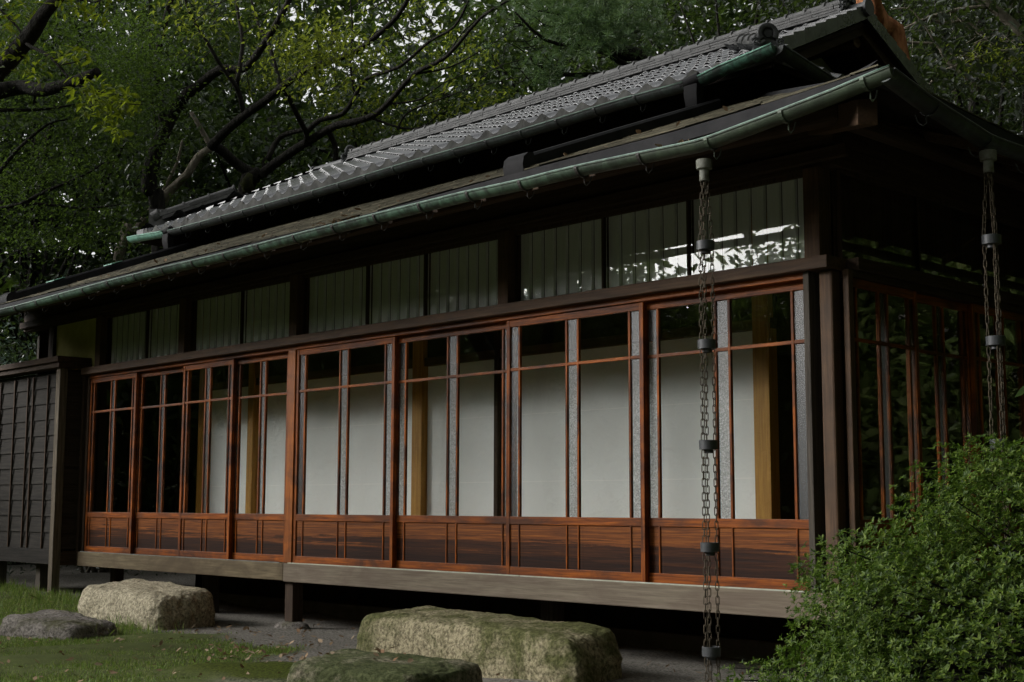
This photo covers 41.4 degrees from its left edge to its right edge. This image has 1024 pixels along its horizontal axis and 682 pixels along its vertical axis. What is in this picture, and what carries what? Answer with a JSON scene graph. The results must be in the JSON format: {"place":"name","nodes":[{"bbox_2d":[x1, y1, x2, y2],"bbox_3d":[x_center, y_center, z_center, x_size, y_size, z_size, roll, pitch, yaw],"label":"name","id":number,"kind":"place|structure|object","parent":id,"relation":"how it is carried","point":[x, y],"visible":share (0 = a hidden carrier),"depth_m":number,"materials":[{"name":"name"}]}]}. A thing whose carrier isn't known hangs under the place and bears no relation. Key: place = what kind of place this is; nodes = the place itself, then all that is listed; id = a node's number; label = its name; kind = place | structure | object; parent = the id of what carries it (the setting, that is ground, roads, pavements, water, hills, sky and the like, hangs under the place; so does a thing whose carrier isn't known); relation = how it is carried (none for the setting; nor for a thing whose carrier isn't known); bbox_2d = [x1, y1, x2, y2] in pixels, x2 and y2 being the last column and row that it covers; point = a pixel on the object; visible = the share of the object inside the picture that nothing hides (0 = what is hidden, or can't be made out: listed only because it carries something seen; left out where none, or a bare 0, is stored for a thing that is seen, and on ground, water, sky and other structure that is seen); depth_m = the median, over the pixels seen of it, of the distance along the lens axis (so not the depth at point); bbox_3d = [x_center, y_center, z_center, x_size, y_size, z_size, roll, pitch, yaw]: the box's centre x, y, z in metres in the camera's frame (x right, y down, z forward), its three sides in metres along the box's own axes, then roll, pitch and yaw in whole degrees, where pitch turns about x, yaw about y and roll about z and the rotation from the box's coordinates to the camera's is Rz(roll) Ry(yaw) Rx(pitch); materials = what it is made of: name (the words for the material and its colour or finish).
{"place":"outdoors","nodes":[
{"label":"outdoors","id":0,"kind":"place"},
{"bbox_2d":[0,578,309,681],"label":"grass","id":1,"kind":"structure","parent":0,"point":[53,599],"depth_m":9.46,"materials":[{"name":"green plant"}]},
{"bbox_2d":[0,563,1023,681],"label":"ground","id":2,"kind":"structure","parent":0,"point":[685,664],"depth_m":9.23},
{"bbox_2d":[0,288,36,575],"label":"shrub","id":3,"kind":"object","parent":2,"relation":"on","point":[4,354],"visible":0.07,"depth_m":17.21,"materials":[{"name":"green plant"}]},
{"bbox_2d":[0,0,75,361],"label":"evergreen tree","id":4,"kind":"object","parent":2,"relation":"on","point":[19,152],"visible":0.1,"depth_m":24.56,"materials":[{"name":"green plant"}]},
{"bbox_2d":[0,609,116,639],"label":"stepping stone","id":5,"kind":"object","parent":2,"relation":"on","point":[54,624],"visible":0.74,"depth_m":10.20,"materials":[{"name":"stone"}]},
{"bbox_2d":[0,0,152,146],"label":"garden tree","id":6,"kind":"object","parent":2,"relation":"on","point":[17,49],"visible":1,"depth_m":9.72,"materials":[{"name":"green plant"}]},
{"bbox_2d":[0,247,175,575],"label":"shrub","id":7,"kind":"object","parent":2,"relation":"on","point":[97,570],"visible":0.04,"depth_m":18.06,"materials":[{"name":"green plant"}]},
{"bbox_2d":[0,0,225,268],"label":"maple tree","id":8,"kind":"object","parent":2,"relation":"on","point":[11,88],"visible":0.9,"depth_m":17.90,"materials":[{"name":"green plant"}]},
{"bbox_2d":[0,0,256,564],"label":"evergreen tree","id":9,"kind":"object","parent":2,"relation":"on","point":[26,266],"visible":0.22,"depth_m":20.86,"materials":[{"name":"green plant"}]},
{"bbox_2d":[78,578,214,629],"bbox_3d":[-3.171,2.300,11.697,0.860,0.420,1.836,7,-10,-43],"label":"stepping stone","id":10,"kind":"object","parent":2,"relation":"on","point":[167,604],"visible":0.77,"depth_m":11.16,"materials":[{"name":"stone"}]},
{"bbox_2d":[113,111,211,261],"bbox_3d":[-5.870,0.032,20.988,2.579,7.148,0.278,-2,-7,20],"label":"bare tree","id":11,"kind":"object","parent":2,"relation":"on","point":[189,169],"visible":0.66,"depth_m":21.04,"materials":[{"name":"brown plant"}]},
{"bbox_2d":[0,0,331,282],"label":"evergreen tree","id":12,"kind":"object","parent":2,"relation":"on","point":[234,102],"visible":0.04,"depth_m":28.01,"materials":[{"name":"green plant"}]},
{"bbox_2d":[71,0,314,252],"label":"leaning tree","id":13,"kind":"object","parent":2,"relation":"on","point":[156,199],"visible":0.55,"depth_m":20.40,"materials":[{"name":"green plant"}]},
{"bbox_2d":[45,21,419,272],"bbox_3d":[-4.629,-0.960,24.689,7.517,9.934,7.459,0,-7,-1],"label":"evergreen tree","id":14,"kind":"object","parent":2,"relation":"on","point":[186,188],"visible":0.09,"depth_m":24.30,"materials":[{"name":"green plant"}]},
{"bbox_2d":[125,0,527,194],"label":"forked tree","id":15,"kind":"object","parent":2,"relation":"on","point":[251,178],"visible":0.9,"depth_m":18.20,"materials":[{"name":"green plant"}]},
{"bbox_2d":[287,648,482,681],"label":"stepping stone","id":16,"kind":"object","parent":2,"relation":"on","point":[350,665],"visible":0.97,"depth_m":6.89,"materials":[{"name":"stone"}]},
{"bbox_2d":[237,0,572,186],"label":"evergreen tree","id":17,"kind":"object","parent":2,"relation":"on","point":[359,104],"visible":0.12,"depth_m":22.76,"materials":[{"name":"green plant"}]},
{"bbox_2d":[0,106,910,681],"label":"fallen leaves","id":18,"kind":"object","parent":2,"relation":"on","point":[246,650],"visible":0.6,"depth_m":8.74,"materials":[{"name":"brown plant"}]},
{"bbox_2d":[356,605,622,681],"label":"stepping stone","id":19,"kind":"object","parent":2,"relation":"on","point":[508,646],"visible":0.92,"depth_m":8.01,"materials":[{"name":"stone"}]},
{"bbox_2d":[0,0,1022,378],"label":"woodland","id":20,"kind":"object","parent":2,"relation":"on","point":[328,4],"visible":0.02,"depth_m":29.38,"materials":[{"name":"green plant"}]},
{"bbox_2d":[0,0,1023,677],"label":"wooden house","id":21,"kind":"structure","parent":2,"relation":"on","point":[460,390],"depth_m":9.97,"materials":[{"name":"red wood"}]},
{"bbox_2d":[84,372,138,553],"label":"sliding door","id":22,"kind":"structure","parent":21,"relation":"in","point":[109,532],"depth_m":13.49,"materials":[{"name":"red wood"}]},
{"bbox_2d":[105,308,151,363],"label":"transom window","id":23,"kind":"structure","parent":21,"relation":"in","point":[140,314],"depth_m":13.68,"materials":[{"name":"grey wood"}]},
{"bbox_2d":[133,367,191,555],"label":"sliding door","id":24,"kind":"structure","parent":21,"relation":"in","point":[156,533],"depth_m":12.92,"materials":[{"name":"red wood"}]},
{"bbox_2d":[145,301,179,357],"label":"transom window","id":25,"kind":"structure","parent":21,"relation":"in","point":[160,326],"depth_m":13.18,"materials":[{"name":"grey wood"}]},
{"bbox_2d":[178,359,236,558],"bbox_3d":[-2.761,1.070,12.242,0.030,1.762,0.860,7,-10,-43],"label":"sliding door","id":26,"kind":"structure","parent":21,"relation":"in","point":[200,535],"depth_m":12.21,"materials":[{"name":"red wood"}]},
{"bbox_2d":[190,288,245,350],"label":"transom window","id":27,"kind":"structure","parent":21,"relation":"in","point":[220,324],"depth_m":12.47,"materials":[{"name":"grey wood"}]},
{"bbox_2d":[231,352,287,561],"bbox_3d":[-2.153,1.001,11.668,0.030,1.762,0.897,7,-10,-43],"label":"sliding door","id":28,"kind":"structure","parent":21,"relation":"in","point":[257,537],"depth_m":11.69,"materials":[{"name":"red wood"}]},
{"bbox_2d":[240,278,289,343],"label":"transom window","id":29,"kind":"structure","parent":21,"relation":"in","point":[279,303],"depth_m":11.90,"materials":[{"name":"grey glass"}]},
{"bbox_2d":[303,262,371,333],"bbox_3d":[-1.438,-0.328,11.144,0.066,0.532,0.865,7,-10,-43],"label":"transom window","id":30,"kind":"structure","parent":21,"relation":"in","point":[348,294],"depth_m":11.17,"materials":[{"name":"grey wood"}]},
{"bbox_2d":[292,336,397,567],"bbox_3d":[-1.341,0.895,10.774,0.030,1.762,1.300,7,-10,-43],"label":"sliding door","id":31,"kind":"structure","parent":21,"relation":"in","point":[328,539],"depth_m":10.72,"materials":[{"name":"red wood"}]},
{"bbox_2d":[366,250,428,324],"bbox_3d":[-0.891,-0.395,10.578,0.066,0.532,0.715,7,-10,-43],"label":"transom window","id":32,"kind":"structure","parent":21,"relation":"in","point":[389,267],"depth_m":10.60,"materials":[{"name":"grey glass"}]},
{"bbox_2d":[395,322,516,573],"bbox_3d":[-0.433,0.789,9.890,0.030,1.762,1.323,7,-10,-43],"label":"sliding door","id":33,"kind":"structure","parent":21,"relation":"in","point":[474,544],"depth_m":9.85,"materials":[{"name":"red wood"}]},
{"bbox_2d":[424,235,497,315],"bbox_3d":[-0.337,-0.464,10.005,0.066,0.532,0.885,7,-10,-43],"label":"transom window","id":34,"kind":"structure","parent":21,"relation":"in","point":[459,251],"depth_m":10.05,"materials":[{"name":"grey glass"}]},
{"bbox_2d":[515,214,606,301],"bbox_3d":[0.333,-0.546,9.312,0.066,0.532,0.840,7,-10,-43],"label":"transom window","id":35,"kind":"structure","parent":21,"relation":"in","point":[568,277],"depth_m":9.32,"materials":[{"name":"grey glass"}]},
{"bbox_2d":[506,302,647,581],"bbox_3d":[0.405,0.679,8.968,0.030,1.762,1.257,7,-10,-43],"label":"sliding door","id":36,"kind":"structure","parent":21,"relation":"in","point":[600,548],"depth_m":8.90,"materials":[{"name":"red wood"}]},
{"bbox_2d":[602,196,691,287],"bbox_3d":[0.873,-0.613,8.754,0.066,0.532,0.720,7,-10,-43],"label":"transom window","id":37,"kind":"structure","parent":21,"relation":"in","point":[651,219],"depth_m":8.77,"materials":[{"name":"grey glass"}]},
{"bbox_2d":[696,158,720,681],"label":"rain chain","id":38,"kind":"object","parent":21,"relation":"hanging from","point":[705,345],"visible":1,"depth_m":6.79,"materials":[{"name":"metal"}]},
{"bbox_2d":[646,281,809,590],"bbox_3d":[1.275,0.579,8.123,0.030,1.762,1.256,7,-10,-43],"label":"sliding door","id":39,"kind":"structure","parent":21,"relation":"in","point":[754,553],"depth_m":8.07,"materials":[{"name":"red wood"}]},
{"bbox_2d":[687,172,804,274],"bbox_3d":[1.434,-0.682,8.173,0.066,0.532,0.900,7,-10,-43],"label":"transom window","id":40,"kind":"structure","parent":21,"relation":"in","point":[756,190],"depth_m":8.17,"materials":[{"name":"grey glass"}]},
{"bbox_2d":[832,168,920,271],"bbox_3d":[2.179,-0.692,8.078,0.870,0.532,0.060,7,-10,-43],"label":"transom window","id":41,"kind":"structure","parent":21,"relation":"in","point":[873,219],"depth_m":8.08,"materials":[{"name":"black glass"}]},
{"bbox_2d":[853,278,926,590],"bbox_3d":[2.159,0.544,7.821,0.760,1.762,0.030,7,-10,-43],"label":"sliding door","id":42,"kind":"structure","parent":21,"relation":"in","point":[886,290],"depth_m":7.88,"materials":[{"name":"red wood"}]},
{"bbox_2d":[904,294,977,585],"bbox_3d":[2.652,0.609,8.343,0.760,1.762,0.030,7,-10,-43],"label":"sliding door","id":43,"kind":"structure","parent":21,"relation":"in","point":[962,308],"depth_m":8.42,"materials":[{"name":"red wood"}]},
{"bbox_2d":[912,192,986,285],"bbox_3d":[2.799,-0.619,8.669,0.850,0.532,0.060,7,-10,-43],"label":"transom window","id":44,"kind":"structure","parent":21,"relation":"in","point":[948,231],"depth_m":8.69,"materials":[{"name":"black glass"}]},
{"bbox_2d":[968,303,1023,581],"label":"sliding door","id":45,"kind":"structure","parent":21,"relation":"in","point":[974,310],"depth_m":8.71,"materials":[{"name":"red wood"}]},
{"bbox_2d":[979,149,1014,681],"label":"rain chain","id":46,"kind":"object","parent":21,"relation":"hanging from","point":[987,157],"visible":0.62,"depth_m":6.69,"materials":[{"name":"metal"}]},
{"bbox_2d":[978,213,1023,295],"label":"transom window","id":47,"kind":"structure","parent":21,"relation":"in","point":[1011,249],"depth_m":9.24,"materials":[{"name":"black glass"}]},
{"bbox_2d":[1015,321,1023,507],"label":"sliding door","id":48,"kind":"structure","parent":21,"relation":"in","point":[1015,321],"depth_m":9.13,"materials":[{"name":"red wood"}]},
{"bbox_2d":[467,0,696,95],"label":"pine tree","id":49,"kind":"object","parent":2,"relation":"on","point":[606,33],"visible":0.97,"depth_m":16.19,"materials":[{"name":"green plant"}]},
{"bbox_2d":[408,0,769,126],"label":"evergreen tree","id":50,"kind":"object","parent":2,"relation":"on","point":[473,93],"visible":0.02,"depth_m":23.39,"materials":[{"name":"green plant"}]},
{"bbox_2d":[542,0,934,79],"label":"evergreen tree","id":51,"kind":"object","parent":2,"relation":"on","point":[757,13],"depth_m":21.74,"materials":[{"name":"green plant"}]},
{"bbox_2d":[713,432,1023,681],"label":"azalea bush","id":52,"kind":"object","parent":2,"relation":"on","point":[862,622],"visible":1,"depth_m":5.10,"materials":[{"name":"green plant"}]},
{"bbox_2d":[722,0,1023,134],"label":"evergreen tree","id":53,"kind":"object","parent":2,"relation":"on","point":[891,3],"depth_m":23.32,"materials":[{"name":"green plant"}]},
{"bbox_2d":[726,0,1023,134],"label":"evergreen tree","id":54,"kind":"object","parent":2,"relation":"on","point":[1011,9],"visible":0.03,"depth_m":17.89,"materials":[{"name":"green plant"}]},
{"bbox_2d":[856,0,909,59],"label":"red pine","id":55,"kind":"object","parent":2,"relation":"on","point":[895,29],"visible":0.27,"depth_m":14.23,"materials":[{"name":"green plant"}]},
{"bbox_2d":[888,0,1023,136],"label":"evergreen tree","id":56,"kind":"object","parent":2,"relation":"on","point":[939,62],"visible":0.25,"depth_m":15.03,"materials":[{"name":"green plant"}]},
{"bbox_2d":[890,0,1023,109],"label":"tree","id":57,"kind":"object","parent":2,"relation":"on","point":[1005,17],"visible":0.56,"depth_m":15.56,"materials":[{"name":"green plant"}]},
{"bbox_2d":[2,0,1021,274],"label":"sky","id":58,"kind":"structure","parent":0,"point":[367,7],"materials":[{"name":"white"}]},
{"bbox_2d":[1015,386,1023,396],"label":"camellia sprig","id":59,"kind":"object","parent":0,"point":[1020,392],"visible":1,"depth_m":4.98,"materials":[{"name":"green plant"}]}
]}

